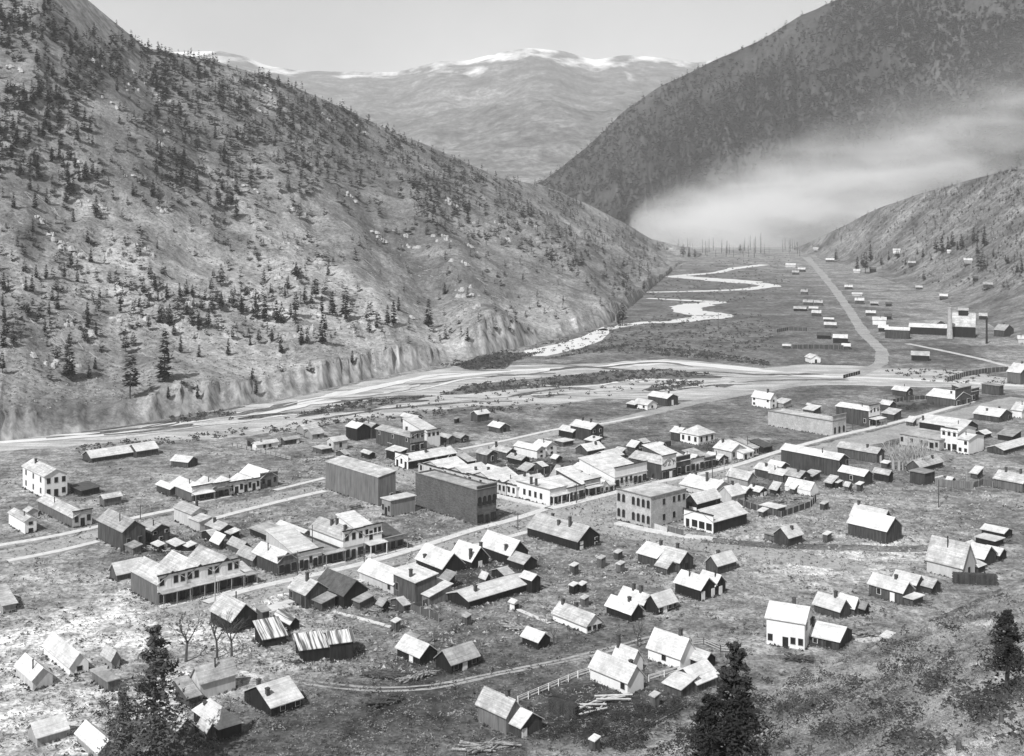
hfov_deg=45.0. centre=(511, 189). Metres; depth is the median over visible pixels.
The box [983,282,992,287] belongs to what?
cabin
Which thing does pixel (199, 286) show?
hillside stones
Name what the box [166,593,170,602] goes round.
door
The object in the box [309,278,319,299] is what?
pine tree
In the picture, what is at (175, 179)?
pine tree
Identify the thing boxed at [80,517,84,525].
door
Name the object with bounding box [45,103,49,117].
pine tree
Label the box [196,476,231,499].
store
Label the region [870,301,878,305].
cabin
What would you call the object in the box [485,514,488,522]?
door
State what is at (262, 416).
dry channel
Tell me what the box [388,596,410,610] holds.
shed
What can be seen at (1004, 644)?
pine tree
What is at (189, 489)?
store
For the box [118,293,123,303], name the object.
pine tree
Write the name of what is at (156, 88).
pine tree
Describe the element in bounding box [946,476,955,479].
shed
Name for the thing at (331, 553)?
store
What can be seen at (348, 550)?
window
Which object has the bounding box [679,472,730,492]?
warehouse
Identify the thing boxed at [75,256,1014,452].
riverside scrub
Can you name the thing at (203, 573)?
door
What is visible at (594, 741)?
outhouse
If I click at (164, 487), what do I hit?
shed
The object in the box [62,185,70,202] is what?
pine tree
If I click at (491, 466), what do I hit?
shed
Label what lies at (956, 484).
fence
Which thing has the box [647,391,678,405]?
house
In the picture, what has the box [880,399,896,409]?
house
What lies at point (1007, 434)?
shed
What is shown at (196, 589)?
door
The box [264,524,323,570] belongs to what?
store
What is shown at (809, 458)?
warehouse
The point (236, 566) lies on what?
window
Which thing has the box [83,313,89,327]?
pine tree
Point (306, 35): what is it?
sky
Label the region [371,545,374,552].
door
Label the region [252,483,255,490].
door
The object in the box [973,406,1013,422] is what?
house
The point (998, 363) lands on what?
mill road
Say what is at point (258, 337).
pine tree
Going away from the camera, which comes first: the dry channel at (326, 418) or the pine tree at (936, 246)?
the dry channel at (326, 418)
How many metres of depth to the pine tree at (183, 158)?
822.01 m
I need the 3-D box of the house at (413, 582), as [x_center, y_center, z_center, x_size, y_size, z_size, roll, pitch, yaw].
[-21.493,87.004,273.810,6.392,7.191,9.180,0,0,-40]
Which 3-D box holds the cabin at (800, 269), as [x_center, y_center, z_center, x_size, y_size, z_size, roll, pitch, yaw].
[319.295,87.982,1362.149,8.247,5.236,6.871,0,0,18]
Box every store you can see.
[36,493,92,526]
[170,476,215,502]
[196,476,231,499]
[216,474,244,494]
[230,473,260,491]
[239,464,278,488]
[251,541,296,574]
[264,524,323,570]
[300,532,346,566]
[308,516,365,559]
[335,510,387,557]
[375,424,424,451]
[380,492,416,516]
[381,522,408,553]
[402,416,440,447]
[415,469,497,524]
[418,456,517,482]
[495,473,529,495]
[504,471,544,497]
[516,476,569,505]
[542,474,585,500]
[555,465,604,497]
[578,451,647,488]
[589,474,609,492]
[628,450,676,479]
[642,442,690,475]
[681,448,716,468]
[683,499,747,533]
[684,451,704,471]
[706,451,729,465]
[718,437,758,459]
[768,408,845,435]
[835,402,886,426]
[872,317,886,324]
[898,428,944,450]
[926,385,971,405]
[940,420,983,454]
[951,383,979,400]
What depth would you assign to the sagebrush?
58.88 m
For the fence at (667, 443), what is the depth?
433.65 m
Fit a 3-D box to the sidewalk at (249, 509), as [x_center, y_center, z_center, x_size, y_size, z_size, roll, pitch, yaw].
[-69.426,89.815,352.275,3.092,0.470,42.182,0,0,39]
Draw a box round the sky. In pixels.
[88,0,834,71]
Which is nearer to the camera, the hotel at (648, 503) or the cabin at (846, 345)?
the hotel at (648, 503)
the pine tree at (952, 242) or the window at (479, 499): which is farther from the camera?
the pine tree at (952, 242)
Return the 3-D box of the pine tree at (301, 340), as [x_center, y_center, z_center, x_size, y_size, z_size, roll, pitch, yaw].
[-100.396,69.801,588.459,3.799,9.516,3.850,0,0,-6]
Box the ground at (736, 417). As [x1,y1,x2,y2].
[0,245,1023,755]
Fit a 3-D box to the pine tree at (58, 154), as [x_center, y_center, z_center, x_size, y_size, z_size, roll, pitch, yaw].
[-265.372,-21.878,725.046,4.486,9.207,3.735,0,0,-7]
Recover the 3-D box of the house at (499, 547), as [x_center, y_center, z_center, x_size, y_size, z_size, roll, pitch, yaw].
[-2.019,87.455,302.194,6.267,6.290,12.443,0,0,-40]
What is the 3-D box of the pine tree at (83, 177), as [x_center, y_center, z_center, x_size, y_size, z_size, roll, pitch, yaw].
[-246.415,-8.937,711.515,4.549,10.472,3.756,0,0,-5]
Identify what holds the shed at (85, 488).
on the ground at (736, 417)
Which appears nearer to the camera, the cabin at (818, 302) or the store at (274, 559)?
the store at (274, 559)
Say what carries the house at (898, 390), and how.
on the ground at (736, 417)
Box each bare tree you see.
[167,610,204,661]
[204,613,236,657]
[214,610,249,656]
[631,620,644,646]
[882,441,899,468]
[885,444,899,469]
[889,446,908,470]
[892,447,903,470]
[898,443,910,468]
[898,446,908,469]
[901,442,918,460]
[902,447,913,463]
[912,448,927,459]
[915,434,929,457]
[919,437,928,456]
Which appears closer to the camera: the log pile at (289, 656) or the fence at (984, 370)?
the log pile at (289, 656)
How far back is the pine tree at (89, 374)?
508.25 m
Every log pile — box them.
[147,545,192,554]
[269,651,303,662]
[300,455,337,462]
[325,496,360,510]
[359,668,407,682]
[360,605,395,614]
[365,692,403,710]
[395,668,439,684]
[450,737,521,753]
[500,620,547,633]
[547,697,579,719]
[577,692,632,715]
[766,496,801,502]
[783,653,815,662]
[852,628,885,638]
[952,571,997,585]
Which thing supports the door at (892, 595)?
in the house at (894, 589)
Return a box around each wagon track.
[203,635,650,687]
[204,640,647,691]
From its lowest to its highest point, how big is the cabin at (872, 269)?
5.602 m
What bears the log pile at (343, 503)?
on the ground at (736, 417)
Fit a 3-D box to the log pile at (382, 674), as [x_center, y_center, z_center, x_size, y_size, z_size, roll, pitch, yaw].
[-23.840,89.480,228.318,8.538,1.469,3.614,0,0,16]
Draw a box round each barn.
[293,628,354,662]
[316,568,375,608]
[661,659,718,697]
[846,500,903,543]
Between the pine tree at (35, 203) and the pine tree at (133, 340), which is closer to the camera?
the pine tree at (133, 340)
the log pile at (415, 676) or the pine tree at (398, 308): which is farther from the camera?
the pine tree at (398, 308)
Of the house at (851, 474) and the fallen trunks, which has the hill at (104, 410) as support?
the fallen trunks
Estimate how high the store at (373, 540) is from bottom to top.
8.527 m
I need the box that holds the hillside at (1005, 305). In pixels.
[795,165,1023,339]
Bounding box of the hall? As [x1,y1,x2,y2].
[325,455,396,505]
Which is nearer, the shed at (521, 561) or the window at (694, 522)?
the shed at (521, 561)
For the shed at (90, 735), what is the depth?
198.13 m
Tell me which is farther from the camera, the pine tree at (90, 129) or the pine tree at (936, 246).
the pine tree at (936, 246)
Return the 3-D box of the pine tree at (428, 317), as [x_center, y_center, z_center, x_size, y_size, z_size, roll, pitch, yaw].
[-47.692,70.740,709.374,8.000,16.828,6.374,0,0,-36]
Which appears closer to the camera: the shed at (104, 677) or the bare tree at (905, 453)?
the shed at (104, 677)
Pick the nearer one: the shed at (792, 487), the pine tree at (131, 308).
the shed at (792, 487)
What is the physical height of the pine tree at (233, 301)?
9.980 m
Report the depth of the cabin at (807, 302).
964.45 m
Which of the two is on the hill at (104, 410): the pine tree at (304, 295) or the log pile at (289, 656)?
the pine tree at (304, 295)
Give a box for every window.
[74,516,78,522]
[76,665,81,670]
[159,578,163,586]
[159,594,164,603]
[173,575,177,582]
[173,591,178,600]
[180,573,184,581]
[187,588,191,596]
[194,570,198,577]
[200,584,205,593]
[227,578,232,586]
[234,561,238,568]
[279,564,283,573]
[280,704,285,711]
[291,561,295,570]
[299,559,303,568]
[318,555,321,564]
[333,553,336,560]
[338,552,341,559]
[344,549,349,558]
[357,546,363,555]
[365,545,369,553]
[376,544,380,550]
[397,539,402,546]
[478,497,481,505]
[478,514,482,522]
[491,511,495,519]
[579,490,583,497]
[595,487,599,493]
[617,493,620,501]
[617,508,620,516]
[620,682,624,689]
[661,654,665,660]
[692,519,697,527]
[699,521,704,529]
[706,522,711,531]
[768,633,772,640]
[790,637,795,644]
[798,638,802,645]
[876,587,880,594]
[929,442,933,448]
[952,444,956,449]
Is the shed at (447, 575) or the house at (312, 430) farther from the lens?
the house at (312, 430)
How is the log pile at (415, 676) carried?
on the ground at (736, 417)
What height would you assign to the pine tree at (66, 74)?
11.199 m
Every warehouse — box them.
[81,441,158,462]
[357,558,398,594]
[394,443,456,468]
[446,570,542,608]
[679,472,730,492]
[780,443,849,475]
[918,414,978,430]
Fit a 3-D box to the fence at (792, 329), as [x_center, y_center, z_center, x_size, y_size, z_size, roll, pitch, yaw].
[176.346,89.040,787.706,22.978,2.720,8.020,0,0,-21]
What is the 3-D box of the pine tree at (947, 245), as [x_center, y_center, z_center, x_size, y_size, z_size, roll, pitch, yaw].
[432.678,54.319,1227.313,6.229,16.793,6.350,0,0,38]
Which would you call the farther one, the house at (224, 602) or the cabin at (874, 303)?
the cabin at (874, 303)
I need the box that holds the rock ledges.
[6,58,537,368]
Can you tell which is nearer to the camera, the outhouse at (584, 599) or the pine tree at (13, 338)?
the outhouse at (584, 599)
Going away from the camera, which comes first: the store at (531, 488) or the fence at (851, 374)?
the store at (531, 488)
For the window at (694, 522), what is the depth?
327.93 m
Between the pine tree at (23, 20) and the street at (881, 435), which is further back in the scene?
the pine tree at (23, 20)
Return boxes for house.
[0,583,17,612]
[7,506,39,533]
[14,652,54,689]
[22,458,68,495]
[42,631,89,674]
[96,508,146,553]
[108,557,141,580]
[142,519,171,542]
[172,500,210,531]
[173,656,237,706]
[208,591,271,632]
[246,438,278,449]
[287,571,336,610]
[297,420,324,438]
[326,435,348,450]
[345,418,379,440]
[391,563,438,602]
[414,543,465,574]
[421,577,453,604]
[440,432,469,443]
[451,540,490,569]
[475,447,497,463]
[475,686,543,737]
[478,530,529,564]
[490,441,516,459]
[513,438,557,458]
[526,512,601,550]
[549,462,582,476]
[557,417,603,439]
[588,633,645,693]
[604,583,678,621]
[636,540,694,574]
[645,627,717,668]
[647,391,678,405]
[669,424,714,444]
[673,569,727,600]
[712,439,746,459]
[718,480,745,502]
[725,467,757,486]
[748,483,767,495]
[751,389,791,408]
[754,462,779,478]
[764,597,853,649]
[768,465,787,481]
[784,467,811,481]
[784,477,818,495]
[785,263,795,267]
[812,590,860,618]
[836,441,885,462]
[838,465,873,484]
[867,572,924,606]
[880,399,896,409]
[891,384,912,396]
[905,453,943,469]
[925,535,986,577]
[971,542,997,565]
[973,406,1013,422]
[980,382,1003,394]
[992,467,1023,491]
[1006,361,1023,383]
[1010,401,1023,417]
[1017,335,1023,343]
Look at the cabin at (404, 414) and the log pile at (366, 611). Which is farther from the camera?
the cabin at (404, 414)
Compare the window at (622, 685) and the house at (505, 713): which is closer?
the house at (505, 713)
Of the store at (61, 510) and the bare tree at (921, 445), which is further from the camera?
the bare tree at (921, 445)
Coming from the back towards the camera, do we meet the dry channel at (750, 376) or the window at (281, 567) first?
the dry channel at (750, 376)
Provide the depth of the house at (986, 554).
297.13 m
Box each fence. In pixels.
[232,443,290,458]
[411,599,427,606]
[411,604,438,621]
[515,465,554,474]
[517,668,589,701]
[629,700,686,737]
[637,441,671,450]
[648,665,679,681]
[654,523,666,531]
[667,525,683,535]
[691,638,728,651]
[698,439,718,447]
[737,495,816,516]
[777,327,807,331]
[792,344,842,348]
[843,371,859,378]
[891,395,926,401]
[935,478,972,488]
[947,367,1007,381]
[973,478,992,488]
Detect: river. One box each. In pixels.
[0,360,1023,442]
[50,432,99,435]
[209,400,340,418]
[231,405,388,423]
[297,391,346,401]
[375,373,460,388]
[404,377,487,391]
[524,327,608,355]
[527,378,690,386]
[598,298,731,330]
[646,264,780,292]
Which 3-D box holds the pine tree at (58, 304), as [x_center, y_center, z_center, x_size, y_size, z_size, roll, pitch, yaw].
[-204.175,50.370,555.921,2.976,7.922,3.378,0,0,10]
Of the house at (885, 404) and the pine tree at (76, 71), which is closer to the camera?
the house at (885, 404)
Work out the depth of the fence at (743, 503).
346.79 m
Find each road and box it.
[701,536,1023,551]
[806,257,887,357]
[906,343,1009,366]
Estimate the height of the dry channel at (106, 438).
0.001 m
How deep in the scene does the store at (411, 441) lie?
428.79 m
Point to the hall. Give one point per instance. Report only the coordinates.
(364, 481)
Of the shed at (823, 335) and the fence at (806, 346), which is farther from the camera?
the shed at (823, 335)
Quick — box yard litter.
[117,451,1008,677]
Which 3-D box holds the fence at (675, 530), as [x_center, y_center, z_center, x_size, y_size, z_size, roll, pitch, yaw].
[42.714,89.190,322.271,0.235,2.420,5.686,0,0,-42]
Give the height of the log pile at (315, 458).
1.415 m
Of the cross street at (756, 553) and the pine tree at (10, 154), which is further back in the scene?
the pine tree at (10, 154)
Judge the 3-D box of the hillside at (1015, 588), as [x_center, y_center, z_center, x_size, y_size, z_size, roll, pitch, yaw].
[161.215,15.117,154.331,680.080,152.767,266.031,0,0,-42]
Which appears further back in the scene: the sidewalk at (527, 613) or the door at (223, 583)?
the door at (223, 583)
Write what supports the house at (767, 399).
on the ground at (736, 417)
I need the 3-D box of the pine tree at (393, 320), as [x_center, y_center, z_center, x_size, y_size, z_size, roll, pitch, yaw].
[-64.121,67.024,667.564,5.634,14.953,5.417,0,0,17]
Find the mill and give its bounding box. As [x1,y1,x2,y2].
[884,308,975,338]
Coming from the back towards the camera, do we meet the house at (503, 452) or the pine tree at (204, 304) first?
the pine tree at (204, 304)
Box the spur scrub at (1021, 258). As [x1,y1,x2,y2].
[812,164,1023,291]
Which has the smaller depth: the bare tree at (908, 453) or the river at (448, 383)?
the bare tree at (908, 453)
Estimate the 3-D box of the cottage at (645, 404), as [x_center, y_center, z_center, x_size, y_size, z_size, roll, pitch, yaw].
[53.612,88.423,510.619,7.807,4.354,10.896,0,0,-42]
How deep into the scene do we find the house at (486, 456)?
406.36 m
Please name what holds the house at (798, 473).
on the ground at (736, 417)
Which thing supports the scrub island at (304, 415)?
on the gravel bar
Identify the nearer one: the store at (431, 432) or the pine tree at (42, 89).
the store at (431, 432)
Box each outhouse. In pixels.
[390,617,401,631]
[453,416,459,422]
[461,612,471,625]
[508,598,520,608]
[568,581,578,593]
[569,562,578,574]
[578,580,587,592]
[579,594,589,606]
[588,733,600,751]
[596,554,605,567]
[613,549,622,559]
[615,560,624,571]
[648,690,660,707]
[757,507,768,517]
[819,500,828,509]
[822,531,831,541]
[835,479,842,487]
[855,481,864,490]
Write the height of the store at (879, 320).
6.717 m
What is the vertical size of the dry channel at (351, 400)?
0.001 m
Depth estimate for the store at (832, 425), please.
460.92 m
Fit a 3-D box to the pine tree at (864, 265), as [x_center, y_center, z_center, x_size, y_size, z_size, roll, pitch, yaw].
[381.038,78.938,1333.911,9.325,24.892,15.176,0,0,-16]
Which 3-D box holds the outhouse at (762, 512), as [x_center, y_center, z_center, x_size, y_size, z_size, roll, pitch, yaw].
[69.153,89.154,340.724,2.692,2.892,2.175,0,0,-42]
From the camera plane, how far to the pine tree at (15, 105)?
740.33 m
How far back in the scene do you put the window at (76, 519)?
329.58 m
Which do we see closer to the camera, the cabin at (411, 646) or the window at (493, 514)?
the cabin at (411, 646)
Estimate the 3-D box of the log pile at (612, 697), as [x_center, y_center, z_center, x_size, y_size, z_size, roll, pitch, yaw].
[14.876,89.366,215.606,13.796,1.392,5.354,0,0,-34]
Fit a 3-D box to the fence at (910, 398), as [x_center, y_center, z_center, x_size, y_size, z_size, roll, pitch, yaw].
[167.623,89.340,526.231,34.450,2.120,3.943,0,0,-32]
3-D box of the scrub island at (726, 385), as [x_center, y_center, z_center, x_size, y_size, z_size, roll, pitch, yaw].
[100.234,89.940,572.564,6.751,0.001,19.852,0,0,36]
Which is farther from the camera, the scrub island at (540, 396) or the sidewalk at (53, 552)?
the scrub island at (540, 396)
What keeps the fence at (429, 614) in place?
on the ground at (736, 417)
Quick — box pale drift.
[852,634,880,642]
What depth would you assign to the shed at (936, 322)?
811.21 m
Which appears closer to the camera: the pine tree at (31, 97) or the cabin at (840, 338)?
the cabin at (840, 338)
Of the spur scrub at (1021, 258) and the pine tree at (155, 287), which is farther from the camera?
the spur scrub at (1021, 258)
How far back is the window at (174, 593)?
269.78 m
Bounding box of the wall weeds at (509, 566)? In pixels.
[3,262,1023,755]
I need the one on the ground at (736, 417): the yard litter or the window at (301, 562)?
the yard litter
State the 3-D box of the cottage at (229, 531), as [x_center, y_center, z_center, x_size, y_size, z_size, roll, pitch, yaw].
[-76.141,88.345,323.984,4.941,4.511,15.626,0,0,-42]
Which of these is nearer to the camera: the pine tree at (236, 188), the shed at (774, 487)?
the shed at (774, 487)
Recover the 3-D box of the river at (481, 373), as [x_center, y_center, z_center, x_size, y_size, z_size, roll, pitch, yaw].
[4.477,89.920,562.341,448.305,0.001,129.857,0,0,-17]
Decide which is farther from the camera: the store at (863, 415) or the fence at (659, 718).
the store at (863, 415)
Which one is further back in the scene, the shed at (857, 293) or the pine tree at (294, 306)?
the shed at (857, 293)
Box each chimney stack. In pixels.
[947,307,952,338]
[985,317,987,343]
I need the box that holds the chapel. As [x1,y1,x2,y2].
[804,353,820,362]
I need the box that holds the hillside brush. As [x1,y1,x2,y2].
[0,59,647,413]
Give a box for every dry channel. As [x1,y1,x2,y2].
[47,423,177,437]
[63,432,167,440]
[83,406,244,431]
[104,423,191,434]
[121,419,256,434]
[142,401,297,427]
[193,410,333,425]
[237,399,402,418]
[245,379,731,431]
[257,406,337,418]
[273,400,400,414]
[282,400,426,414]
[283,384,420,405]
[311,401,511,420]
[332,397,371,402]
[354,395,428,401]
[410,373,555,384]
[456,387,595,397]
[475,370,510,370]
[497,366,666,374]
[510,365,687,374]
[552,362,689,366]
[621,382,750,391]
[658,371,817,374]
[697,374,789,376]
[705,379,845,386]
[709,372,842,375]
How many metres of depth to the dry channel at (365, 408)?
512.52 m
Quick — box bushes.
[93,395,934,755]
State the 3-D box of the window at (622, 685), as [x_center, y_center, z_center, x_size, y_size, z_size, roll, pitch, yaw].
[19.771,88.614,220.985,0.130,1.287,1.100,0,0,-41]
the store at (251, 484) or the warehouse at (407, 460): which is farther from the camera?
the warehouse at (407, 460)
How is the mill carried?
on the ground at (736, 417)
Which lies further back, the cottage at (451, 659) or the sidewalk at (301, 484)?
the sidewalk at (301, 484)
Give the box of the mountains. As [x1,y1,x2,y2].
[169,48,715,182]
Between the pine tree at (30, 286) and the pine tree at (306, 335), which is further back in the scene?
the pine tree at (306, 335)
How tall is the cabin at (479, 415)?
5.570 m
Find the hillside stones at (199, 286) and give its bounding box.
[0,69,651,414]
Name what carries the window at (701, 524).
in the store at (720, 517)
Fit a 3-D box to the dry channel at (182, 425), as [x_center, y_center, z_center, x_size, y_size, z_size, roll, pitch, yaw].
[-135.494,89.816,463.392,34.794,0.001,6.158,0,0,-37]
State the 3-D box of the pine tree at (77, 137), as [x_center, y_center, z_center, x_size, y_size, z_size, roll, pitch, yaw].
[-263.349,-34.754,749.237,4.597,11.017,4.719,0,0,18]
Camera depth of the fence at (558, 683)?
223.22 m
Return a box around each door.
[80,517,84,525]
[166,578,170,587]
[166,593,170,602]
[180,590,184,599]
[194,586,198,595]
[201,570,205,579]
[207,583,211,592]
[221,565,225,574]
[221,580,225,589]
[234,577,238,585]
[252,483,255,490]
[285,564,289,573]
[304,560,307,568]
[313,557,316,566]
[328,554,331,563]
[352,549,355,557]
[369,530,372,539]
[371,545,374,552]
[391,541,394,548]
[463,661,467,669]
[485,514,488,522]
[522,727,526,736]
[701,591,704,600]
[711,588,714,596]
[782,637,787,646]
[826,641,830,648]
[890,592,894,601]
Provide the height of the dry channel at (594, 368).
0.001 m
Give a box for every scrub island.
[171,411,234,422]
[295,396,430,417]
[437,370,722,395]
[457,353,531,369]
[531,392,566,397]
[643,381,699,391]
[718,381,734,387]
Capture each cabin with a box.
[170,454,197,467]
[395,631,439,665]
[400,412,422,421]
[471,408,489,421]
[487,419,509,432]
[704,550,737,573]
[782,344,790,348]
[792,270,798,274]
[798,267,805,271]
[800,288,807,294]
[803,299,813,305]
[809,306,818,309]
[811,310,820,316]
[814,300,822,304]
[823,317,833,321]
[824,322,836,327]
[826,258,834,261]
[832,334,847,342]
[841,343,850,348]
[844,285,852,288]
[855,298,863,303]
[865,309,875,315]
[869,267,875,271]
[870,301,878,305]
[908,260,915,265]
[915,285,922,289]
[939,294,947,299]
[963,258,972,263]
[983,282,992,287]
[993,323,1013,336]
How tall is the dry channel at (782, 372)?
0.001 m
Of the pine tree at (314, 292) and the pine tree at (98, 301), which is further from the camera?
the pine tree at (314, 292)
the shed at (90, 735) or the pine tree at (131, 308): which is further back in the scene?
the pine tree at (131, 308)
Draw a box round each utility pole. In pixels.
[214,577,215,601]
[294,551,300,574]
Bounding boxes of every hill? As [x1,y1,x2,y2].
[0,0,702,440]
[535,0,1023,245]
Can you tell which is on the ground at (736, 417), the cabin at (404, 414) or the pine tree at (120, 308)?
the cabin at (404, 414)
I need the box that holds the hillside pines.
[0,0,667,388]
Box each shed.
[25,713,69,746]
[69,481,100,495]
[74,720,119,755]
[90,666,119,690]
[98,491,122,506]
[100,644,121,667]
[150,540,165,551]
[155,480,174,495]
[166,537,185,550]
[183,540,196,550]
[200,528,216,540]
[209,531,225,549]
[226,536,252,551]
[236,544,256,566]
[248,521,279,540]
[253,616,287,647]
[273,608,301,630]
[276,520,309,535]
[279,435,300,444]
[312,444,332,453]
[335,449,349,456]
[360,449,376,458]
[375,597,391,611]
[385,445,407,459]
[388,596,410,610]
[439,569,456,587]
[457,453,476,463]
[478,571,491,582]
[486,464,499,468]
[489,566,514,578]
[506,452,530,464]
[507,550,538,570]
[517,462,534,471]
[520,626,551,649]
[533,461,548,469]
[550,454,563,462]
[554,438,573,446]
[584,435,602,442]
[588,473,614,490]
[616,446,626,456]
[626,439,639,451]
[637,438,650,446]
[741,485,753,496]
[748,438,773,452]
[759,502,786,510]
[768,459,789,468]
[768,481,781,494]
[788,483,798,493]
[793,306,806,310]
[802,404,820,413]
[807,469,820,481]
[816,332,830,338]
[823,474,838,487]
[843,481,853,490]
[852,292,862,295]
[858,600,870,614]
[872,467,894,482]
[878,324,888,331]
[879,630,895,642]
[880,460,890,468]
[881,407,901,419]
[884,313,891,318]
[892,569,923,591]
[905,415,916,425]
[908,467,935,485]
[911,351,929,360]
[920,575,942,593]
[930,320,945,323]
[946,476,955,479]
[969,465,983,478]
[974,533,1005,546]
[976,429,991,437]
[979,313,987,319]
[980,523,1013,538]
[985,437,1023,454]
[989,545,1008,560]
[997,427,1021,440]
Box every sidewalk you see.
[0,508,173,547]
[6,540,100,562]
[201,508,548,604]
[212,490,326,519]
[254,530,526,609]
[269,604,290,612]
[272,477,324,491]
[332,611,390,627]
[497,494,549,508]
[516,608,551,623]
[547,401,975,509]
[614,521,713,539]
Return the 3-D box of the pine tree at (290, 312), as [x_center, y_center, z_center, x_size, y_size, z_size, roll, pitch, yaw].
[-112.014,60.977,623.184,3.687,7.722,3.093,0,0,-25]
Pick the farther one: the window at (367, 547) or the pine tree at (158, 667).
the window at (367, 547)
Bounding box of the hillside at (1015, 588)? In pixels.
[626,579,1023,755]
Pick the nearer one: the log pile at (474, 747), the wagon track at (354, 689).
the log pile at (474, 747)
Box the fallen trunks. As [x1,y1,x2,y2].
[0,179,628,378]
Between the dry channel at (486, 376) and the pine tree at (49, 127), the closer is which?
the dry channel at (486, 376)
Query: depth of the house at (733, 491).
355.96 m
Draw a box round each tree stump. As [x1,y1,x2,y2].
[807,743,811,752]
[956,739,961,753]
[998,712,1003,723]
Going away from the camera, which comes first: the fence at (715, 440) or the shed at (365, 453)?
the shed at (365, 453)
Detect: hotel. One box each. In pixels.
[129,544,258,608]
[616,481,687,527]
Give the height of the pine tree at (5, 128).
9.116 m
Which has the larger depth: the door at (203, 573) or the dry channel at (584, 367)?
the dry channel at (584, 367)
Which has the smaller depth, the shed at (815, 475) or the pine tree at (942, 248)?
the shed at (815, 475)
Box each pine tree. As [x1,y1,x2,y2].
[0,13,7,28]
[0,324,8,347]
[0,353,5,372]
[1,272,5,288]
[2,320,10,336]
[4,120,8,133]
[5,33,10,48]
[8,144,12,157]
[9,114,16,127]
[10,330,17,344]
[11,95,17,109]
[11,192,15,207]
[16,12,21,24]
[20,14,26,28]
[20,150,27,165]
[22,98,30,109]
[23,276,27,290]
[24,304,30,316]
[26,1,31,14]
[26,156,33,168]
[27,175,32,188]
[29,87,36,102]
[29,275,36,291]
[32,191,39,207]
[33,265,38,276]
[34,49,38,63]
[39,78,45,92]
[43,264,48,277]
[44,190,49,202]
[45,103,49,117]
[47,116,51,132]
[49,288,55,299]
[51,64,55,75]
[54,85,58,99]
[54,346,59,358]
[55,293,59,308]
[57,133,63,145]
[57,145,61,159]
[61,334,76,378]
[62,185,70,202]
[64,70,68,85]
[64,169,70,184]
[68,62,73,77]
[69,252,73,265]
[72,105,80,115]
[74,124,80,140]
[75,69,80,79]
[77,167,80,179]
[81,167,86,181]
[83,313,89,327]
[87,365,92,378]
[88,117,92,131]
[88,248,92,261]
[92,22,96,34]
[93,195,100,213]
[93,357,97,368]
[93,687,142,755]
[95,298,100,310]
[108,624,205,755]
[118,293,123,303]
[118,298,122,312]
[120,331,129,351]
[120,351,140,398]
[129,299,136,314]
[129,332,136,346]
[136,239,141,252]
[140,276,145,292]
[146,315,150,326]
[150,179,155,195]
[152,276,157,290]
[154,77,158,91]
[154,328,174,381]
[155,306,162,322]
[159,305,166,322]
[164,284,169,297]
[166,304,172,325]
[172,320,176,334]
[174,172,179,187]
[178,336,183,351]
[182,149,185,162]
[184,280,188,293]
[187,307,196,324]
[193,135,201,150]
[194,175,199,188]
[195,385,199,398]
[198,295,205,310]
[203,308,210,326]
[205,190,211,204]
[213,126,216,138]
[216,264,224,286]
[217,143,222,154]
[217,294,224,306]
[220,99,224,111]
[224,338,231,354]
[225,162,230,175]
[225,187,231,202]
[228,289,235,306]
[233,175,239,191]
[234,198,238,214]
[237,98,242,111]
[239,299,243,313]
[254,304,259,319]
[255,330,261,340]
[261,296,268,321]
[269,329,274,340]
[271,301,280,322]
[278,302,284,322]
[278,336,283,351]
[285,175,290,187]
[288,303,292,316]
[292,292,300,315]
[293,262,299,276]
[295,204,303,218]
[298,328,304,344]
[303,287,307,300]
[305,328,309,343]
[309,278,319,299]
[309,289,314,302]
[318,312,327,343]
[319,295,323,311]
[329,290,336,315]
[338,288,351,319]
[366,319,371,332]
[374,313,378,327]
[384,305,390,324]
[390,301,396,325]
[396,297,400,310]
[423,299,432,325]
[617,303,627,325]
[667,693,732,755]
[709,640,779,755]
[760,742,771,755]
[860,252,867,272]
[868,244,872,260]
[933,237,938,252]
[939,235,945,251]
[946,236,950,249]
[950,231,954,246]
[974,248,986,271]
[974,609,1023,694]
[981,228,988,246]
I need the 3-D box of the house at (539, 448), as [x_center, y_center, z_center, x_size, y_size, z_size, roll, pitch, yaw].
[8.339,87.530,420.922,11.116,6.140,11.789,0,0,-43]
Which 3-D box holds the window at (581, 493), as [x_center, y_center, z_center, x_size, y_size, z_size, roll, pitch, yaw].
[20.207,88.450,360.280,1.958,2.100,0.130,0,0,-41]
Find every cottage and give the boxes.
[147,701,196,739]
[192,698,243,739]
[204,517,240,538]
[242,676,303,716]
[434,640,480,673]
[551,598,603,633]
[575,441,604,454]
[595,448,624,456]
[626,398,657,409]
[686,488,721,509]
[762,523,803,546]
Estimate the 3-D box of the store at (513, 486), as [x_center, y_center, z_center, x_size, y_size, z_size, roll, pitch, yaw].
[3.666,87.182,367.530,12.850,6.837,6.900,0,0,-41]
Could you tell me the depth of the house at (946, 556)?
288.65 m
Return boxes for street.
[0,486,331,561]
[157,397,1023,619]
[371,461,865,572]
[455,257,888,455]
[457,415,645,450]
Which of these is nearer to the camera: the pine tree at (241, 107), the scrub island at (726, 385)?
the scrub island at (726, 385)
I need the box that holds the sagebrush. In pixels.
[720,613,1023,755]
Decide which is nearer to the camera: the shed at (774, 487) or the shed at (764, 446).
the shed at (774, 487)
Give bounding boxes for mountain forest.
[537,0,1023,246]
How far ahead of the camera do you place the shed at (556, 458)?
407.75 m
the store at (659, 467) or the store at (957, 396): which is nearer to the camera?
the store at (659, 467)
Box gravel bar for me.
[0,359,1023,450]

